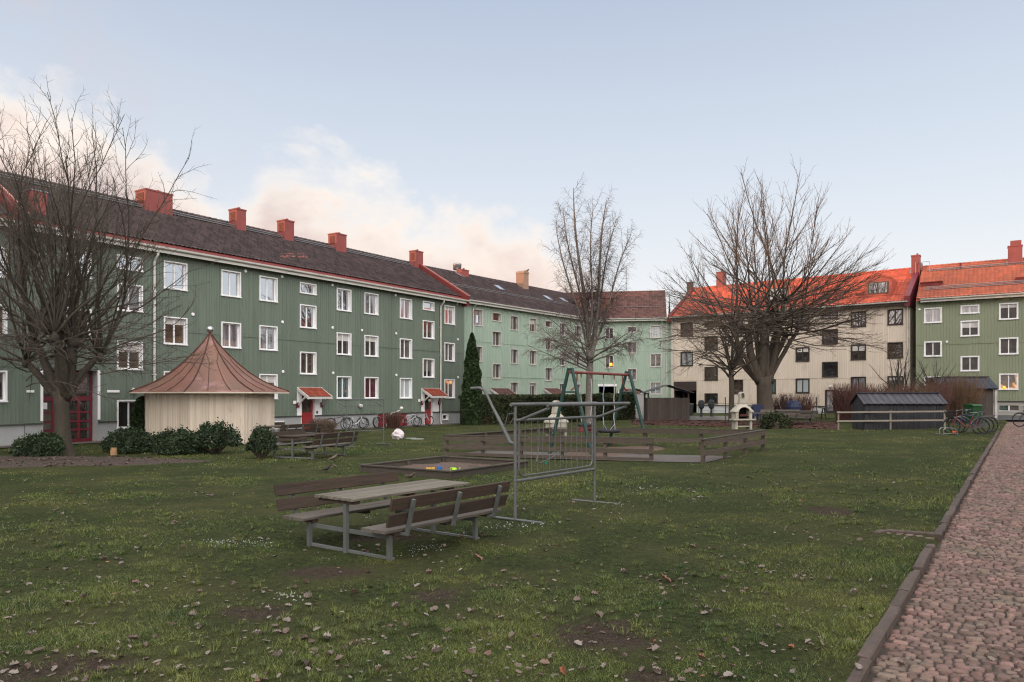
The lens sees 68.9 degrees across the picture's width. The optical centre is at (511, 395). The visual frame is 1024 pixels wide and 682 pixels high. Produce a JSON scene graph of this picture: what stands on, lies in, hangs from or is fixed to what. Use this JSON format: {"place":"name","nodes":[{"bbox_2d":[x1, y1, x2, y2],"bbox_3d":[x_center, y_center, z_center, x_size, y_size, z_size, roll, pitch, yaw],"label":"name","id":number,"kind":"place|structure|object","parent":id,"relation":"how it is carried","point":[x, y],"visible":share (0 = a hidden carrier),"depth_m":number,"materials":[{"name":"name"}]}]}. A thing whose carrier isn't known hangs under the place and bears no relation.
{"place":"outdoors","nodes":[
{"label":"outdoors","id":0,"kind":"place"},
{"bbox_2d":[0,412,1023,681],"bbox_3d":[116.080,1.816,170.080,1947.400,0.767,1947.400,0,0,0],"label":"ground","id":1,"kind":"structure","parent":0,"point":[638,550],"depth_m":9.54,"materials":[{"name":"plant"}]},
{"bbox_2d":[0,184,30,445],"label":"apartment house","id":2,"kind":"structure","parent":1,"relation":"on","point":[12,424],"depth_m":30.96,"materials":[{"name":"green paint"}]},
{"bbox_2d":[0,370,7,401],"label":"window","id":3,"kind":"structure","parent":2,"relation":"in","point":[3,374],"depth_m":30.78,"materials":[{"name":"white paint"}]},
{"bbox_2d":[8,430,65,456],"bbox_3d":[-16.190,1.684,25.584,1.921,0.982,1.615,0,0,-30],"label":"evergreen shrub","id":4,"kind":"object","parent":1,"relation":"on","point":[37,445],"visible":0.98,"depth_m":25.28,"materials":[{"name":"green plant"}]},
{"bbox_2d":[0,456,211,467],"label":"leaf bed","id":5,"kind":"object","parent":1,"relation":"on","point":[114,461],"visible":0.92,"depth_m":23.28,"materials":[{"name":"plant"}]},
{"bbox_2d":[0,75,223,455],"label":"bare tree","id":6,"kind":"object","parent":1,"relation":"on","point":[60,383],"visible":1,"depth_m":25.41,"materials":[{"name":"brown plant"}]},
{"bbox_2d":[99,426,152,453],"bbox_3d":[-13.978,1.638,27.630,1.936,1.076,1.749,0,0,35],"label":"evergreen shrub","id":7,"kind":"object","parent":1,"relation":"on","point":[135,440],"visible":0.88,"depth_m":27.19,"materials":[{"name":"green plant"}]},
{"bbox_2d":[129,396,144,431],"bbox_3d":[-16.466,1.105,33.297,1.168,2.189,1.186,0,0,0],"label":"columnar evergreen","id":8,"kind":"object","parent":1,"relation":"on","point":[137,418],"visible":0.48,"depth_m":32.92,"materials":[{"name":"green plant"}]},
{"bbox_2d":[148,424,211,454],"bbox_3d":[-12.043,1.595,26.870,1.836,1.161,1.753,0,0,29],"label":"evergreen shrub","id":9,"kind":"object","parent":1,"relation":"on","point":[177,442],"visible":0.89,"depth_m":26.45,"materials":[{"name":"green plant"}]},
{"bbox_2d":[129,326,288,443],"bbox_3d":[-13.749,-0.531,34.000,6.529,5.260,6.530,0,0,16],"label":"kiosk","id":10,"kind":"object","parent":1,"relation":"on","point":[239,396],"visible":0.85,"depth_m":31.98,"materials":[{"name":"wood"}]},
{"bbox_2d":[190,417,244,453],"bbox_3d":[-10.742,1.473,26.974,1.812,1.406,1.457,0,0,11],"label":"evergreen shrub","id":11,"kind":"object","parent":1,"relation":"on","point":[229,435],"visible":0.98,"depth_m":26.78,"materials":[{"name":"green plant"}]},
{"bbox_2d":[0,423,459,447],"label":"gravel strip","id":12,"kind":"object","parent":1,"relation":"on","point":[335,429],"visible":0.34,"depth_m":45.30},
{"bbox_2d":[0,170,470,441],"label":"apartment house","id":13,"kind":"structure","parent":1,"relation":"on","point":[315,328],"depth_m":43.08,"materials":[{"name":"green paint"}]},
{"bbox_2d":[43,370,92,441],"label":"entrance doors","id":14,"kind":"structure","parent":13,"relation":"in","point":[80,420],"depth_m":33.59,"materials":[{"name":"red paint"}]},
{"bbox_2d":[116,400,135,428],"bbox_3d":[-18.014,0.890,35.145,0.235,1.354,1.267,0,0,34],"label":"window","id":15,"kind":"structure","parent":13,"relation":"in","point":[124,407],"depth_m":35.02,"materials":[{"name":"white paint"}]},
{"bbox_2d":[116,340,143,369],"bbox_3d":[-18.014,-1.869,35.145,0.235,1.354,1.267,0,0,34],"label":"window","id":16,"kind":"structure","parent":13,"relation":"in","point":[141,352],"depth_m":35.29,"materials":[{"name":"white paint"}]},
{"bbox_2d":[117,283,143,312],"bbox_3d":[-18.014,-4.578,35.145,0.235,1.304,1.267,0,0,34],"label":"window","id":17,"kind":"structure","parent":13,"relation":"in","point":[130,308],"depth_m":35.41,"materials":[{"name":"glass"}]},
{"bbox_2d":[163,260,187,290],"bbox_3d":[-16.734,-5.925,37.063,0.235,1.390,1.291,0,0,34],"label":"window","id":18,"kind":"structure","parent":13,"relation":"in","point":[175,267],"depth_m":37.19,"materials":[{"name":"glass"}]},
{"bbox_2d":[163,316,187,345],"bbox_3d":[-16.734,-3.190,37.063,0.235,1.380,1.291,0,0,34],"label":"window","id":19,"kind":"structure","parent":13,"relation":"in","point":[183,333],"depth_m":37.19,"materials":[{"name":"white paint"}]},
{"bbox_2d":[221,269,241,297],"bbox_3d":[-14.972,-5.925,39.702,0.235,1.390,1.244,0,0,34],"label":"window","id":20,"kind":"structure","parent":13,"relation":"in","point":[230,280],"depth_m":39.82,"materials":[{"name":"glass"}]},
{"bbox_2d":[221,321,241,348],"bbox_3d":[-14.972,-3.190,39.702,0.235,1.380,1.244,0,0,34],"label":"window","id":21,"kind":"structure","parent":13,"relation":"in","point":[230,331],"depth_m":39.82,"materials":[{"name":"glass"}]},
{"bbox_2d":[259,275,277,302],"bbox_3d":[-13.640,-5.925,41.693,0.235,1.390,1.264,0,0,34],"label":"window","id":22,"kind":"structure","parent":13,"relation":"in","point":[268,286],"depth_m":41.83,"materials":[{"name":"glass"}]},
{"bbox_2d":[259,325,277,350],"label":"window","id":23,"kind":"structure","parent":13,"relation":"in","point":[268,335],"depth_m":41.86,"materials":[{"name":"glass"}]},
{"bbox_2d":[259,374,277,398],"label":"window","id":24,"kind":"structure","parent":13,"relation":"in","point":[270,378],"depth_m":41.99,"materials":[{"name":"white paint"}]},
{"bbox_2d":[302,395,312,427],"bbox_3d":[-12.138,1.010,44.111,0.114,2.080,0.965,0,0,34],"label":"door","id":25,"kind":"structure","parent":13,"relation":"in","point":[307,405],"depth_m":44.18,"materials":[{"name":"wood"}]},
{"bbox_2d":[299,282,316,295],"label":"window","id":26,"kind":"structure","parent":13,"relation":"in","point":[305,288],"depth_m":44.18,"materials":[{"name":"glass"}]},
{"bbox_2d":[299,304,316,328],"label":"window","id":27,"kind":"structure","parent":13,"relation":"in","point":[308,313],"depth_m":44.21,"materials":[{"name":"white paint"}]},
{"bbox_2d":[299,351,316,374],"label":"window","id":28,"kind":"structure","parent":13,"relation":"in","point":[308,360],"depth_m":44.25,"materials":[{"name":"white paint"}]},
{"bbox_2d":[336,288,351,311],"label":"window","id":29,"kind":"structure","parent":13,"relation":"in","point":[343,296],"depth_m":46.55,"materials":[{"name":"glass"}]},
{"bbox_2d":[336,332,351,355],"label":"window","id":30,"kind":"structure","parent":13,"relation":"in","point":[343,340],"depth_m":46.55,"materials":[{"name":"glass"}]},
{"bbox_2d":[336,376,351,398],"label":"window","id":31,"kind":"structure","parent":13,"relation":"in","point":[343,383],"depth_m":46.56,"materials":[{"name":"white paint"}]},
{"bbox_2d":[364,292,378,315],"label":"window","id":32,"kind":"structure","parent":13,"relation":"in","point":[370,299],"depth_m":48.52,"materials":[{"name":"glass"}]},
{"bbox_2d":[364,335,378,356],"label":"window","id":33,"kind":"structure","parent":13,"relation":"in","point":[370,342],"depth_m":48.52,"materials":[{"name":"glass"}]},
{"bbox_2d":[364,377,378,398],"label":"window","id":34,"kind":"structure","parent":13,"relation":"in","point":[370,383],"depth_m":48.52,"materials":[{"name":"white paint"}]},
{"bbox_2d":[399,298,412,319],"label":"window","id":35,"kind":"structure","parent":13,"relation":"in","point":[405,304],"depth_m":51.34,"materials":[{"name":"glass"}]},
{"bbox_2d":[399,338,412,358],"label":"window","id":36,"kind":"structure","parent":13,"relation":"in","point":[405,344],"depth_m":51.34,"materials":[{"name":"glass"}]},
{"bbox_2d":[399,378,412,398],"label":"window","id":37,"kind":"structure","parent":13,"relation":"in","point":[405,383],"depth_m":51.34,"materials":[{"name":"white paint"}]},
{"bbox_2d":[422,320,433,338],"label":"window","id":38,"kind":"structure","parent":13,"relation":"in","point":[428,326],"depth_m":53.32,"materials":[{"name":"white paint"}]},
{"bbox_2d":[422,358,434,377],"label":"window","id":39,"kind":"structure","parent":13,"relation":"in","point":[428,364],"depth_m":53.32,"materials":[{"name":"white paint"}]},
{"bbox_2d":[444,379,454,397],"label":"window","id":40,"kind":"structure","parent":13,"relation":"in","point":[449,384],"depth_m":55.36,"materials":[{"name":"white paint"}]},
{"bbox_2d":[444,305,455,324],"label":"window","id":41,"kind":"structure","parent":13,"relation":"in","point":[449,311],"depth_m":55.33,"materials":[{"name":"white paint"}]},
{"bbox_2d":[444,342,455,361],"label":"window","id":42,"kind":"structure","parent":13,"relation":"in","point":[449,348],"depth_m":55.36,"materials":[{"name":"glass"}]},
{"bbox_2d":[244,423,277,458],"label":"evergreen shrub","id":43,"kind":"object","parent":1,"relation":"on","point":[258,442],"visible":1,"depth_m":24.71,"materials":[{"name":"green plant"}]},
{"bbox_2d":[258,422,321,441],"bbox_3d":[-10.253,1.677,33.590,2.510,0.843,2.505,0,0,30],"label":"picnic table","id":44,"kind":"object","parent":1,"relation":"on","point":[282,426],"visible":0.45,"depth_m":33.28,"materials":[{"name":"brown wood"}]},
{"bbox_2d":[266,430,357,458],"bbox_3d":[-6.972,1.677,25.838,2.510,0.843,2.505,0,0,23],"label":"picnic table","id":45,"kind":"object","parent":1,"relation":"on","point":[292,436],"visible":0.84,"depth_m":25.48,"materials":[{"name":"wood"}]},
{"bbox_2d":[314,418,340,432],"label":"bare bush","id":46,"kind":"object","parent":1,"relation":"on","point":[328,426],"visible":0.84,"depth_m":40.83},
{"bbox_2d":[335,399,391,446],"bbox_3d":[-6.181,1.117,31.202,1.260,1.958,2.200,0,0,40],"label":"carpet rack","id":47,"kind":"object","parent":1,"relation":"on","point":[365,405],"visible":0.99,"depth_m":31.23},
{"bbox_2d":[273,471,510,560],"bbox_3d":[-1.651,1.675,10.791,2.510,0.843,2.505,0,0,37],"label":"picnic table","id":48,"kind":"object","parent":1,"relation":"on","point":[408,518],"visible":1,"depth_m":10.42,"materials":[{"name":"brown wood"}]},
{"bbox_2d":[382,411,404,427],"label":"bare bush","id":49,"kind":"object","parent":1,"relation":"on","point":[392,420],"visible":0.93,"depth_m":47.32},
{"bbox_2d":[359,456,528,478],"bbox_3d":[-1.850,2.045,21.100,3.230,0.305,3.640,0,0,34],"label":"sandbox","id":50,"kind":"object","parent":1,"relation":"on","point":[418,466],"visible":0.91,"depth_m":21.01,"materials":[{"name":"sand"}]},
{"bbox_2d":[460,332,483,424],"bbox_3d":[-2.816,-1.155,53.188,1.738,6.717,1.749,0,0,0],"label":"columnar cypress","id":51,"kind":"object","parent":1,"relation":"on","point":[472,410],"visible":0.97,"depth_m":52.77,"materials":[{"name":"green plant"}]},
{"bbox_2d":[444,427,548,451],"bbox_3d":[-0.368,1.793,28.714,0.145,0.912,6.541,0,0,38],"label":"rail fence","id":52,"kind":"object","parent":1,"relation":"on","point":[511,432],"visible":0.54,"depth_m":28.33,"materials":[{"name":"brown wood"}]},
{"bbox_2d":[0,453,1013,681],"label":"fallen leaves","id":53,"kind":"object","parent":1,"relation":"on","point":[434,648],"depth_m":6.60,"materials":[{"name":"plant"}]},
{"bbox_2d":[424,263,591,394],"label":"apartment house","id":54,"kind":"structure","parent":1,"relation":"on","point":[499,315],"depth_m":64.11,"materials":[{"name":"tile"}]},
{"bbox_2d":[472,308,482,326],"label":"window","id":55,"kind":"structure","parent":54,"relation":"in","point":[478,313],"depth_m":59.77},
{"bbox_2d":[458,392,635,424],"bbox_3d":[2.905,0.964,55.883,14.072,2.471,1.773,0,0,-19],"label":"clipped hedge","id":56,"kind":"object","parent":1,"relation":"on","point":[501,405],"visible":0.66,"depth_m":54.97,"materials":[{"name":"green plant"}]},
{"bbox_2d":[443,435,654,460],"bbox_3d":[0.939,1.760,24.330,7.680,0.977,0.145,0,0,30],"label":"rail fence","id":57,"kind":"object","parent":1,"relation":"on","point":[604,450],"visible":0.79,"depth_m":24.01,"materials":[{"name":"brown wood"}]},
{"bbox_2d":[470,386,630,523],"bbox_3d":[0.727,0.961,13.450,1.661,2.234,2.810,0,0,37],"label":"carpet rack","id":58,"kind":"object","parent":1,"relation":"on","point":[593,429],"visible":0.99,"depth_m":12.86,"materials":[{"name":"metal"}]},
{"bbox_2d":[544,400,568,435],"bbox_3d":[1.924,1.132,32.889,1.116,1.823,0.595,0,0,-30],"label":"garden fireplace","id":59,"kind":"object","parent":1,"relation":"on","point":[554,414],"visible":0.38,"depth_m":32.76,"materials":[{"name":"concrete"}]},
{"bbox_2d":[520,177,654,422],"bbox_3d":[4.887,-6.380,49.883,9.217,17.082,7.463,0,0,-14],"label":"birch tree","id":60,"kind":"object","parent":1,"relation":"on","point":[590,343],"visible":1,"depth_m":49.81,"materials":[{"name":"brown plant"}]},
{"bbox_2d":[567,268,670,397],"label":"apartment house","id":61,"kind":"structure","parent":1,"relation":"on","point":[650,368],"depth_m":72.39,"materials":[{"name":"green paint"}]},
{"bbox_2d":[627,388,646,417],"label":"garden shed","id":62,"kind":"structure","parent":1,"relation":"on","point":[640,397],"depth_m":59.67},
{"bbox_2d":[548,427,765,450],"bbox_3d":[5.035,1.679,28.233,9.279,1.046,0.145,0,0,41],"label":"rail fence","id":63,"kind":"object","parent":1,"relation":"on","point":[700,432],"visible":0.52,"depth_m":27.25,"materials":[{"name":"brown wood"}]},
{"bbox_2d":[632,416,755,419],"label":"asphalt walk","id":64,"kind":"structure","parent":1,"relation":"on","point":[707,418],"depth_m":55.39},
{"bbox_2d":[639,384,693,419],"bbox_3d":[11.354,0.578,55.000,3.611,2.732,2.799,0,0,3],"label":"bicycle shelter","id":65,"kind":"object","parent":64,"relation":"on","point":[667,408],"visible":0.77,"depth_m":53.90,"materials":[{"name":"wood"}]},
{"bbox_2d":[700,429,766,462],"bbox_3d":[6.993,1.629,23.286,0.145,0.947,5.231,0,0,37],"label":"rail fence","id":66,"kind":"object","parent":1,"relation":"on","point":[726,448],"visible":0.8,"depth_m":22.68,"materials":[{"name":"brown wood"}]},
{"bbox_2d":[631,420,840,428],"bbox_3d":[13.013,1.760,46.654,7.367,0.397,19.462,0,0,-37],"label":"bark mulch bed","id":67,"kind":"object","parent":1,"relation":"on","point":[799,425],"visible":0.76,"depth_m":44.95,"materials":[{"name":"wood"}]},
{"bbox_2d":[684,294,775,422],"bbox_3d":[13.674,-2.277,46.890,5.645,8.217,5.083,0,0,32],"label":"bare tree","id":68,"kind":"object","parent":67,"relation":"on","point":[732,365],"visible":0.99,"depth_m":46.82,"materials":[{"name":"brown plant"}]},
{"bbox_2d":[760,410,817,423],"bbox_3d":[15.841,1.261,42.941,2.505,0.843,2.510,0,0,-3],"label":"picnic table","id":69,"kind":"object","parent":67,"relation":"on","point":[793,414],"visible":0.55,"depth_m":41.83,"materials":[{"name":"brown wood"}]},
{"bbox_2d":[729,392,755,428],"bbox_3d":[11.913,0.799,38.607,1.200,1.960,0.640,0,0,-8],"label":"garden fireplace","id":70,"kind":"object","parent":1,"relation":"on","point":[741,410],"visible":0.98,"depth_m":38.48,"materials":[{"name":"concrete"}]},
{"bbox_2d":[636,160,897,419],"bbox_3d":[16.838,-6.750,50.069,17.022,17.417,17.671,0,0,0],"label":"bare tree","id":71,"kind":"object","parent":1,"relation":"on","point":[761,371],"visible":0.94,"depth_m":49.03,"materials":[{"name":"brown plant"}]},
{"bbox_2d":[758,409,793,428],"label":"evergreen shrub","id":72,"kind":"object","parent":1,"relation":"on","point":[773,420],"visible":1,"depth_m":38.84,"materials":[{"name":"green plant"}]},
{"bbox_2d":[668,263,922,413],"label":"apartment house","id":73,"kind":"structure","parent":1,"relation":"on","point":[810,372],"depth_m":63.02,"materials":[{"name":"orange roof tile"},{"name":"cream-beige painted wood"},{"name":"red metal"}]},
{"bbox_2d":[704,367,717,380],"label":"window","id":74,"kind":"structure","parent":73,"relation":"in","point":[709,374],"depth_m":69.02,"materials":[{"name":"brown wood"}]},
{"bbox_2d":[795,347,809,361],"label":"window","id":75,"kind":"structure","parent":73,"relation":"in","point":[801,356],"depth_m":63.92,"materials":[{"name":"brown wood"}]},
{"bbox_2d":[796,378,809,392],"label":"window","id":76,"kind":"structure","parent":73,"relation":"in","point":[802,384],"depth_m":63.92,"materials":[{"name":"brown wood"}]},
{"bbox_2d":[822,362,837,376],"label":"window","id":77,"kind":"structure","parent":73,"relation":"in","point":[829,369],"depth_m":62.58,"materials":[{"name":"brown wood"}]},
{"bbox_2d":[825,390,836,413],"bbox_3d":[26.791,0.666,62.595,1.026,2.269,0.180,0,0,38],"label":"door","id":78,"kind":"structure","parent":73,"relation":"in","point":[828,404],"depth_m":62.75,"materials":[{"name":"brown wood"}]},
{"bbox_2d":[850,344,865,359],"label":"window","id":79,"kind":"structure","parent":73,"relation":"in","point":[858,354],"depth_m":61.22,"materials":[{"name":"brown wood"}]},
{"bbox_2d":[887,308,902,324],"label":"window","id":80,"kind":"structure","parent":73,"relation":"in","point":[894,316],"depth_m":59.54,"materials":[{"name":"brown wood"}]},
{"bbox_2d":[887,342,902,358],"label":"window","id":81,"kind":"structure","parent":73,"relation":"in","point":[892,345],"depth_m":59.61,"materials":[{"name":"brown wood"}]},
{"bbox_2d":[772,392,822,417],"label":"bare bush","id":82,"kind":"object","parent":1,"relation":"on","point":[808,405],"visible":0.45,"depth_m":51.68,"materials":[{"name":"plant"}]},
{"bbox_2d":[826,381,872,421],"bbox_3d":[20.423,0.385,44.961,2.782,2.487,1.941,0,0,-19],"label":"bare bush","id":83,"kind":"object","parent":1,"relation":"on","point":[842,399],"visible":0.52,"depth_m":44.71,"materials":[{"name":"plant"}]},
{"bbox_2d":[837,410,946,429],"bbox_3d":[18.048,1.256,35.601,4.748,1.155,0.112,0,0,16],"label":"rail fence","id":84,"kind":"object","parent":1,"relation":"on","point":[890,420],"visible":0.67,"depth_m":35.62,"materials":[{"name":"wood"}]},
{"bbox_2d":[849,392,947,429],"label":"shed","id":85,"kind":"structure","parent":1,"relation":"on","point":[898,401],"depth_m":35.90,"materials":[{"name":"dark painted wood boards"},{"name":"grey sheet metal roof"}]},
{"bbox_2d":[869,347,928,391],"bbox_3d":[22.569,-0.706,42.928,3.431,4.745,3.924,0,0,37],"label":"fruit tree","id":86,"kind":"object","parent":1,"relation":"on","point":[898,378],"visible":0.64,"depth_m":42.91,"materials":[{"name":"brown plant"}]},
{"bbox_2d":[864,381,939,391],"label":"bare bush","id":87,"kind":"object","parent":1,"relation":"on","point":[921,389],"visible":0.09,"depth_m":41.12,"materials":[{"name":"plant"}]},
{"bbox_2d":[846,431,999,681],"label":"kerb","id":88,"kind":"structure","parent":1,"relation":"on","point":[869,653],"depth_m":7.72,"materials":[{"name":"concrete"}]},
{"bbox_2d":[902,380,953,412],"bbox_3d":[23.138,0.370,41.455,2.890,2.443,2.098,0,0,0],"label":"bare bush","id":89,"kind":"object","parent":1,"relation":"on","point":[944,395],"visible":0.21,"depth_m":41.17,"materials":[{"name":"plant"}]},
{"bbox_2d":[906,350,959,391],"bbox_3d":[25.013,-0.631,45.263,3.978,4.530,3.062,0,0,0],"label":"fruit tree","id":90,"kind":"object","parent":1,"relation":"on","point":[934,378],"visible":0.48,"depth_m":45.04,"materials":[{"name":"brown plant"}]},
{"bbox_2d":[921,373,988,421],"bbox_3d":[25.494,0.124,43.036,3.776,2.883,2.449,0,0,0],"label":"bare bush","id":91,"kind":"object","parent":1,"relation":"on","point":[964,394],"visible":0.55,"depth_m":42.45,"materials":[{"name":"plant"}]},
{"bbox_2d":[929,376,998,417],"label":"garden shed","id":92,"kind":"structure","parent":1,"relation":"on","point":[987,400],"depth_m":48.51,"materials":[{"name":"wood"}]},
{"bbox_2d":[942,410,990,433],"bbox_3d":[18.995,1.116,31.224,1.795,1.024,0.614,0,-3,17],"label":"bicycle","id":93,"kind":"object","parent":1,"relation":"on","point":[960,423],"visible":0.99,"depth_m":31.19,"materials":[{"name":"metal"}]},
{"bbox_2d":[910,240,1023,414],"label":"apartment house","id":94,"kind":"structure","parent":1,"relation":"on","point":[970,318],"depth_m":56.38,"materials":[{"name":"green paint"}]},
{"bbox_2d":[924,307,941,323],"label":"window","id":95,"kind":"structure","parent":94,"relation":"in","point":[931,315],"depth_m":57.48,"materials":[{"name":"glass"}]},
{"bbox_2d":[924,341,941,356],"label":"window","id":96,"kind":"structure","parent":94,"relation":"in","point":[930,347],"depth_m":57.48,"materials":[{"name":"glass"}]},
{"bbox_2d":[960,304,979,313],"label":"window","id":97,"kind":"structure","parent":94,"relation":"in","point":[965,309],"depth_m":56.16,"materials":[{"name":"white paint"}]},
{"bbox_2d":[960,320,979,336],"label":"window","id":98,"kind":"structure","parent":94,"relation":"in","point":[970,327],"depth_m":56.15,"materials":[{"name":"white paint"}]},
{"bbox_2d":[960,356,979,371],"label":"window","id":99,"kind":"structure","parent":94,"relation":"in","point":[968,363],"depth_m":56.16,"materials":[{"name":"white paint"}]},
{"bbox_2d":[999,302,1018,319],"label":"window","id":100,"kind":"structure","parent":94,"relation":"in","point":[1007,311],"depth_m":54.84,"materials":[{"name":"white paint"}]},
{"bbox_2d":[999,337,1018,354],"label":"window","id":101,"kind":"structure","parent":94,"relation":"in","point":[1007,346],"depth_m":54.82,"materials":[{"name":"glass"}]},
{"bbox_2d":[999,373,1018,389],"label":"window","id":102,"kind":"structure","parent":94,"relation":"in","point":[1010,381],"depth_m":54.82,"materials":[{"name":"white paint"}]},
{"bbox_2d":[948,409,994,432],"bbox_3d":[19.491,1.107,31.675,1.795,1.024,0.614,0,3,12],"label":"bicycle","id":103,"kind":"object","parent":1,"relation":"on","point":[978,420],"visible":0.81,"depth_m":31.62,"materials":[{"name":"rubber"}]},
{"bbox_2d":[963,404,982,421],"bbox_3d":[25.612,1.000,41.495,0.620,1.057,0.730,0,0,-11],"label":"wheeled bin","id":104,"kind":"object","parent":1,"relation":"on","point":[977,407],"visible":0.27,"depth_m":41.23,"materials":[{"name":"plastic"}]},
{"bbox_2d":[952,409,998,431],"bbox_3d":[20.054,1.097,32.315,1.795,1.024,0.614,0,-2,17],"label":"bicycle","id":105,"kind":"object","parent":1,"relation":"on","point":[968,420],"visible":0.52,"depth_m":32.24,"materials":[{"name":"rubber"}]},
{"bbox_2d":[0,0,1023,316],"label":"sky","id":106,"kind":"structure","parent":0,"point":[450,131],"materials":[{"name":"blue"}]},
{"bbox_2d":[466,450,731,461],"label":"playground paving","id":107,"kind":"structure","parent":0,"point":[678,458],"depth_m":23.54,"materials":[{"name":"concrete"}]},
{"bbox_2d":[548,367,648,454],"bbox_3d":[3.249,0.601,27.300,1.878,3.114,4.344,0,0,36],"label":"swing set","id":108,"kind":"object","parent":107,"relation":"on","point":[572,372],"visible":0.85,"depth_m":26.02,"materials":[{"name":"metal"}]},
{"bbox_2d":[598,375,619,432],"bbox_3d":[3.605,0.312,27.783,0.850,2.145,0.884,0,0,36],"label":"hanging swing","id":109,"kind":"object","parent":108,"relation":"hanging from","point":[606,430],"visible":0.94,"depth_m":27.46,"materials":[{"name":"black rubber"}]},
{"bbox_2d":[565,445,664,456],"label":"worn soil","id":110,"kind":"structure","parent":0,"point":[656,448],"depth_m":26.13,"materials":[{"name":"soil"}]},
{"bbox_2d":[866,421,1023,681],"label":"path","id":111,"kind":"structure","parent":0,"point":[1006,451],"depth_m":7.78,"materials":[{"name":"stone"}]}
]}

